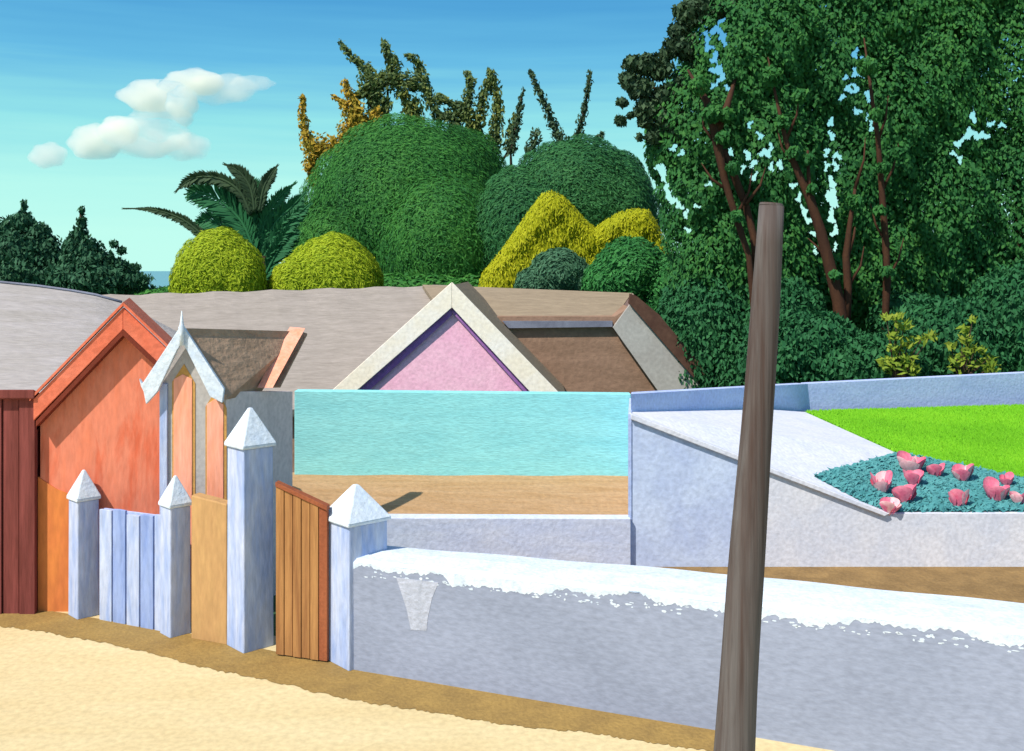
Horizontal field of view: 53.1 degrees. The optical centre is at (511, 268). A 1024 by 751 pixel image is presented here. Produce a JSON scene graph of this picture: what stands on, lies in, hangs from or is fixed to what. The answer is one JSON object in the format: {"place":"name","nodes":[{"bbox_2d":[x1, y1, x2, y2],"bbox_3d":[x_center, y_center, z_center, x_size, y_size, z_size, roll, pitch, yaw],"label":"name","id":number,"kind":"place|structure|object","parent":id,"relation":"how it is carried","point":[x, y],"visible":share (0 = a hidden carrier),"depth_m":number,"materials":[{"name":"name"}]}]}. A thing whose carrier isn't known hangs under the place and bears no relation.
{"place":"outdoors","nodes":[
{"label":"outdoors","id":0,"kind":"place"},
{"bbox_2d":[47,256,164,294],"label":"dark conifer","id":1,"kind":"object","parent":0,"point":[152,286],"visible":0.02,"depth_m":42.90,"materials":[{"name":"green plant"}]},
{"bbox_2d":[140,271,171,287],"bbox_3d":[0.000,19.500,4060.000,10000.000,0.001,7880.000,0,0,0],"label":"sea","id":2,"kind":"structure","parent":0,"point":[161,278],"depth_m":2248.78,"materials":[{"name":"liquid"}]},
{"bbox_2d":[273,595,275,635],"bbox_3d":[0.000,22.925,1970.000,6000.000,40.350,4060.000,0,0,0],"label":"ground","id":3,"kind":"structure","parent":0,"point":[274,615],"depth_m":10.33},
{"bbox_2d":[0,390,39,613],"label":"maroon hut","id":4,"kind":"object","parent":3,"relation":"on","point":[19,452],"visible":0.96,"depth_m":10.37,"materials":[{"name":"red wood"}]},
{"bbox_2d":[0,199,62,285],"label":"dark conifer","id":5,"kind":"object","parent":3,"relation":"on","point":[29,247],"visible":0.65,"depth_m":41.26,"materials":[{"name":"green plant"}]},
{"bbox_2d":[0,281,176,392],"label":"grey roofed house","id":6,"kind":"structure","parent":3,"relation":"on","point":[46,332],"depth_m":15.19,"materials":[{"name":"stone"}]},
{"bbox_2d":[37,206,155,294],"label":"dark conifer","id":7,"kind":"object","parent":3,"relation":"on","point":[87,264],"visible":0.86,"depth_m":40.23,"materials":[{"name":"green plant"}]},
{"bbox_2d":[29,298,171,611],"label":"orange house","id":8,"kind":"structure","parent":3,"relation":"on","point":[98,420],"depth_m":10.45,"materials":[{"name":"paint"}]},
{"bbox_2d":[123,162,312,283],"bbox_3d":[-11.376,1.131,39.955,7.324,10.456,1.484,0,0,0],"label":"palm","id":9,"kind":"object","parent":3,"relation":"on","point":[242,206],"visible":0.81,"depth_m":39.65,"materials":[{"name":"green plant"}]},
{"bbox_2d":[168,226,268,293],"bbox_3d":[-10.275,2.341,35.845,3.505,7.725,3.073,0,0,0],"label":"yellow bush","id":10,"kind":"object","parent":3,"relation":"on","point":[221,258],"visible":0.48,"depth_m":34.87,"materials":[{"name":"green plant"}]},
{"bbox_2d":[139,311,306,621],"bbox_3d":[-2.779,1.956,10.643,0.681,3.087,2.034,0,0,38],"label":"gabled hut","id":11,"kind":"object","parent":3,"relation":"on","point":[210,384],"visible":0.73,"depth_m":10.15,"materials":[{"name":"grey paint"}]},
{"bbox_2d":[103,285,447,471],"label":"long house","id":12,"kind":"structure","parent":3,"relation":"on","point":[348,331],"depth_m":30.13,"materials":[{"name":"grey"}]},
{"bbox_2d":[133,272,482,294],"bbox_3d":[-4.357,3.224,39.803,21.194,6.271,2.377,0,0,3],"label":"hedge bush","id":13,"kind":"object","parent":3,"relation":"on","point":[403,280],"visible":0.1,"depth_m":39.51,"materials":[{"name":"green plant"}]},
{"bbox_2d":[267,231,383,289],"bbox_3d":[-6.673,2.428,36.847,4.183,7.620,3.438,0,0,0],"label":"yellow bush","id":14,"kind":"object","parent":3,"relation":"on","point":[334,259],"visible":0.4,"depth_m":35.76,"materials":[{"name":"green plant"}]},
{"bbox_2d":[297,78,382,185],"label":"spindly tree","id":15,"kind":"object","parent":3,"relation":"on","point":[351,103],"visible":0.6,"depth_m":48.74,"materials":[{"name":"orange plant"}]},
{"bbox_2d":[337,37,448,130],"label":"spindly tree","id":16,"kind":"object","parent":3,"relation":"on","point":[371,89],"visible":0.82,"depth_m":49.34,"materials":[{"name":"green plant"}]},
{"bbox_2d":[287,112,507,278],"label":"domed tree","id":17,"kind":"object","parent":3,"relation":"on","point":[393,196],"visible":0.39,"depth_m":42.03,"materials":[{"name":"green plant"}]},
{"bbox_2d":[333,282,564,391],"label":"pink gabled house","id":18,"kind":"structure","parent":3,"relation":"on","point":[451,336],"depth_m":24.37,"materials":[{"name":"paint"}]},
{"bbox_2d":[295,389,630,475],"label":"turquoise wall","id":19,"kind":"structure","parent":3,"relation":"on","point":[419,432],"depth_m":13.50,"materials":[{"name":"paint"}]},
{"bbox_2d":[433,67,520,162],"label":"spindly tree","id":20,"kind":"object","parent":3,"relation":"on","point":[463,111],"visible":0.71,"depth_m":49.00,"materials":[{"name":"green plant"}]},
{"bbox_2d":[505,87,542,164],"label":"spindly tree","id":21,"kind":"object","parent":3,"relation":"on","point":[515,131],"visible":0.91,"depth_m":46.90,"materials":[{"name":"green plant"}]},
{"bbox_2d":[513,247,588,290],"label":"grey green bush","id":22,"kind":"object","parent":3,"relation":"on","point":[559,268],"visible":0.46,"depth_m":35.06,"materials":[{"name":"green plant"}]},
{"bbox_2d":[422,285,707,393],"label":"brown house","id":23,"kind":"structure","parent":3,"relation":"on","point":[582,341],"depth_m":28.46,"materials":[{"name":"wood"}]},
{"bbox_2d":[528,68,604,141],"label":"spindly tree","id":24,"kind":"object","parent":3,"relation":"on","point":[557,135],"visible":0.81,"depth_m":46.50,"materials":[{"name":"green plant"}]},
{"bbox_2d":[474,133,661,269],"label":"round tree","id":25,"kind":"object","parent":3,"relation":"on","point":[594,183],"visible":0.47,"depth_m":40.37,"materials":[{"name":"green plant"}]},
{"bbox_2d":[478,189,667,287],"bbox_3d":[2.679,1.684,38.486,8.342,9.423,3.406,0,0,0],"label":"golden shrub","id":26,"kind":"object","parent":3,"relation":"on","point":[553,221],"visible":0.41,"depth_m":37.20,"materials":[{"name":"yellow plant"}]},
{"bbox_2d":[580,235,669,311],"bbox_3d":[4.713,2.420,34.615,4.770,7.175,2.975,0,0,20],"label":"green bush","id":27,"kind":"object","parent":3,"relation":"on","point":[636,265],"visible":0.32,"depth_m":33.83,"materials":[{"name":"green plant"}]},
{"bbox_2d":[353,546,1023,750],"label":"street wall","id":28,"kind":"structure","parent":3,"relation":"on","point":[845,668],"depth_m":7.86,"materials":[{"name":"grey paint"}]},
{"bbox_2d":[655,238,749,388],"bbox_3d":[6.192,1.891,29.079,4.734,5.811,4.536,0,0,0],"label":"undergrowth bush","id":29,"kind":"object","parent":3,"relation":"on","point":[704,326],"visible":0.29,"depth_m":28.06,"materials":[{"name":"green plant"}]},
{"bbox_2d":[614,0,828,309],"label":"tall tree","id":30,"kind":"object","parent":3,"relation":"on","point":[719,117],"visible":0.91,"depth_m":28.43,"materials":[{"name":"green plant"}]},
{"bbox_2d":[714,202,783,750],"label":"wooden pole","id":31,"kind":"object","parent":3,"relation":"on","point":[735,725],"visible":1,"depth_m":4.44,"materials":[{"name":"brown wood"}]},
{"bbox_2d":[628,398,1023,566],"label":"raised terrace","id":32,"kind":"structure","parent":3,"relation":"on","point":[682,469],"depth_m":12.00,"materials":[{"name":"blue paint"}]},
{"bbox_2d":[712,0,941,332],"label":"tall tree","id":33,"kind":"object","parent":3,"relation":"on","point":[837,287],"visible":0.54,"depth_m":29.07,"materials":[{"name":"green plant"}]},
{"bbox_2d":[631,371,1023,411],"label":"blue wall","id":34,"kind":"structure","parent":3,"relation":"on","point":[1006,388],"depth_m":17.59,"materials":[{"name":"paint"}]},
{"bbox_2d":[732,275,935,383],"bbox_3d":[7.935,1.865,26.226,4.894,3.384,5.231,0,0,0],"label":"undergrowth bush","id":35,"kind":"object","parent":3,"relation":"on","point":[818,341],"visible":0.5,"depth_m":24.49,"materials":[{"name":"green plant"}]},
{"bbox_2d":[813,247,1001,257],"bbox_3d":[14.002,1.347,35.706,18.910,10.505,4.153,0,0,0],"label":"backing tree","id":36,"kind":"object","parent":3,"relation":"on","point":[817,255],"depth_m":35.53,"materials":[{"name":"green plant"}]},
{"bbox_2d":[876,312,939,377],"bbox_3d":[9.074,1.864,23.493,1.664,1.799,0.797,0,0,0],"label":"lime shrub","id":37,"kind":"object","parent":3,"relation":"on","point":[904,366],"visible":0.95,"depth_m":23.40,"materials":[{"name":"green plant"}]},
{"bbox_2d":[828,0,1020,333],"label":"tall tree","id":38,"kind":"object","parent":3,"relation":"on","point":[939,240],"visible":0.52,"depth_m":29.55,"materials":[{"name":"green plant"}]},
{"bbox_2d":[865,258,1023,375],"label":"undergrowth bush","id":39,"kind":"object","parent":3,"relation":"on","point":[997,309],"visible":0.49,"depth_m":25.11,"materials":[{"name":"green plant"}]},
{"bbox_2d":[913,0,1023,297],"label":"tall tree","id":40,"kind":"object","parent":3,"relation":"on","point":[1009,151],"visible":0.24,"depth_m":30.02,"materials":[{"name":"green plant"}]},
{"bbox_2d":[944,315,1000,374],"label":"lime shrub","id":41,"kind":"object","parent":3,"relation":"on","point":[962,361],"visible":0.92,"depth_m":23.74,"materials":[{"name":"green plant"}]},
{"bbox_2d":[0,611,714,750],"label":"verge","id":42,"kind":"structure","parent":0,"point":[328,677],"depth_m":8.56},
{"bbox_2d":[66,470,100,619],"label":"capped pillar","id":43,"kind":"structure","parent":42,"relation":"on","point":[83,495],"depth_m":10.27,"materials":[{"name":"white wood"}]},
{"bbox_2d":[99,508,160,630],"bbox_3d":[-3.689,2.937,10.050,0.895,1.126,0.084,0,0,24],"label":"picket fence","id":44,"kind":"object","parent":42,"relation":"on","point":[129,567],"visible":0.85,"depth_m":10.03,"materials":[{"name":"paint"}]},
{"bbox_2d":[158,475,191,637],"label":"capped pillar","id":45,"kind":"structure","parent":42,"relation":"on","point":[175,502],"depth_m":9.75,"materials":[{"name":"white wood"}]},
{"bbox_2d":[192,493,227,643],"bbox_3d":[-2.825,2.821,9.661,0.438,1.358,0.141,0,0,23],"label":"plaster panel","id":46,"kind":"object","parent":42,"relation":"on","point":[209,568],"visible":0.76,"depth_m":9.59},
{"bbox_2d":[224,407,275,652],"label":"capped pillar","id":47,"kind":"structure","parent":42,"relation":"on","point":[250,442],"depth_m":9.39,"materials":[{"name":"white wood"}]},
{"bbox_2d":[328,484,390,670],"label":"capped pillar","id":48,"kind":"structure","parent":42,"relation":"on","point":[359,516],"depth_m":9.01,"materials":[{"name":"white paint"}]},
{"bbox_2d":[275,480,329,660],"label":"wooden gate","id":49,"kind":"structure","parent":48,"relation":"attached to","point":[302,576],"depth_m":9.15,"materials":[{"name":"brown wood"}]},
{"bbox_2d":[0,612,832,750],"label":"street","id":50,"kind":"structure","parent":0,"point":[58,692],"depth_m":7.99,"materials":[{"name":"beige sand"}]},
{"bbox_2d":[292,472,627,514],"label":"tan yard ground","id":51,"kind":"structure","parent":0,"point":[514,494],"depth_m":12.75,"materials":[{"name":"beige sand"}]},
{"bbox_2d":[0,0,1023,270],"label":"sky","id":52,"kind":"structure","parent":0,"point":[106,106],"materials":[{"name":"blue"}]},
{"bbox_2d":[660,567,1023,602],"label":"yard ground","id":53,"kind":"structure","parent":0,"point":[1000,583],"depth_m":11.55,"materials":[{"name":"brown soil"}]},
{"bbox_2d":[387,514,630,564],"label":"garden wall","id":54,"kind":"structure","parent":53,"relation":"on","point":[605,539],"depth_m":11.81,"materials":[{"name":"purple paint"}]},
{"bbox_2d":[806,403,1023,476],"bbox_3d":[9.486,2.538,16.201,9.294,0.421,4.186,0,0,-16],"label":"grass","id":55,"kind":"structure","parent":0,"point":[996,443],"depth_m":15.59,"materials":[{"name":"green plant"}]},
{"bbox_2d":[814,452,1023,512],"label":"flower bed ground","id":56,"kind":"structure","parent":0,"point":[937,510],"depth_m":12.12,"materials":[{"name":"teal plant"}]},
{"bbox_2d":[870,470,892,492],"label":"pink flower","id":57,"kind":"object","parent":56,"relation":"on","point":[881,481],"visible":0.87,"depth_m":12.57,"materials":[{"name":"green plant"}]},
{"bbox_2d":[879,497,901,515],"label":"pink flower","id":58,"kind":"object","parent":56,"relation":"on","point":[890,505],"visible":1,"depth_m":11.99,"materials":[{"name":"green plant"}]},
{"bbox_2d":[892,483,916,502],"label":"pink flower","id":59,"kind":"object","parent":56,"relation":"on","point":[906,493],"visible":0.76,"depth_m":12.26,"materials":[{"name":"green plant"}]},
{"bbox_2d":[897,451,925,470],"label":"pink flower","id":60,"kind":"object","parent":56,"relation":"on","point":[906,460],"visible":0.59,"depth_m":13.24,"materials":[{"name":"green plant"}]},
{"bbox_2d":[903,469,923,485],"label":"pink flower","id":61,"kind":"object","parent":56,"relation":"on","point":[914,477],"visible":0.76,"depth_m":12.81,"materials":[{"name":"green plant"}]},
{"bbox_2d":[926,463,944,475],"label":"pink flower","id":62,"kind":"object","parent":56,"relation":"on","point":[935,469],"visible":0.87,"depth_m":13.12,"materials":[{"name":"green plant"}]},
{"bbox_2d":[948,489,969,505],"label":"pink flower","id":63,"kind":"object","parent":56,"relation":"on","point":[958,497],"visible":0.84,"depth_m":12.15,"materials":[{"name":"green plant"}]},
{"bbox_2d":[951,463,973,480],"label":"pink flower","id":64,"kind":"object","parent":56,"relation":"on","point":[960,472],"visible":0.84,"depth_m":13.02,"materials":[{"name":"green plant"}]},
{"bbox_2d":[983,476,1009,500],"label":"pink flower","id":65,"kind":"object","parent":56,"relation":"on","point":[993,489],"visible":0.84,"depth_m":12.38,"materials":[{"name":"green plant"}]},
{"bbox_2d":[999,472,1013,484],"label":"pink flower","id":66,"kind":"object","parent":56,"relation":"on","point":[1007,478],"visible":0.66,"depth_m":12.96,"materials":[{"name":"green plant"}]},
{"bbox_2d":[1009,491,1023,504],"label":"pink flower","id":67,"kind":"object","parent":56,"relation":"on","point":[1016,497],"visible":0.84,"depth_m":12.28,"materials":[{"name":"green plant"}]}
]}

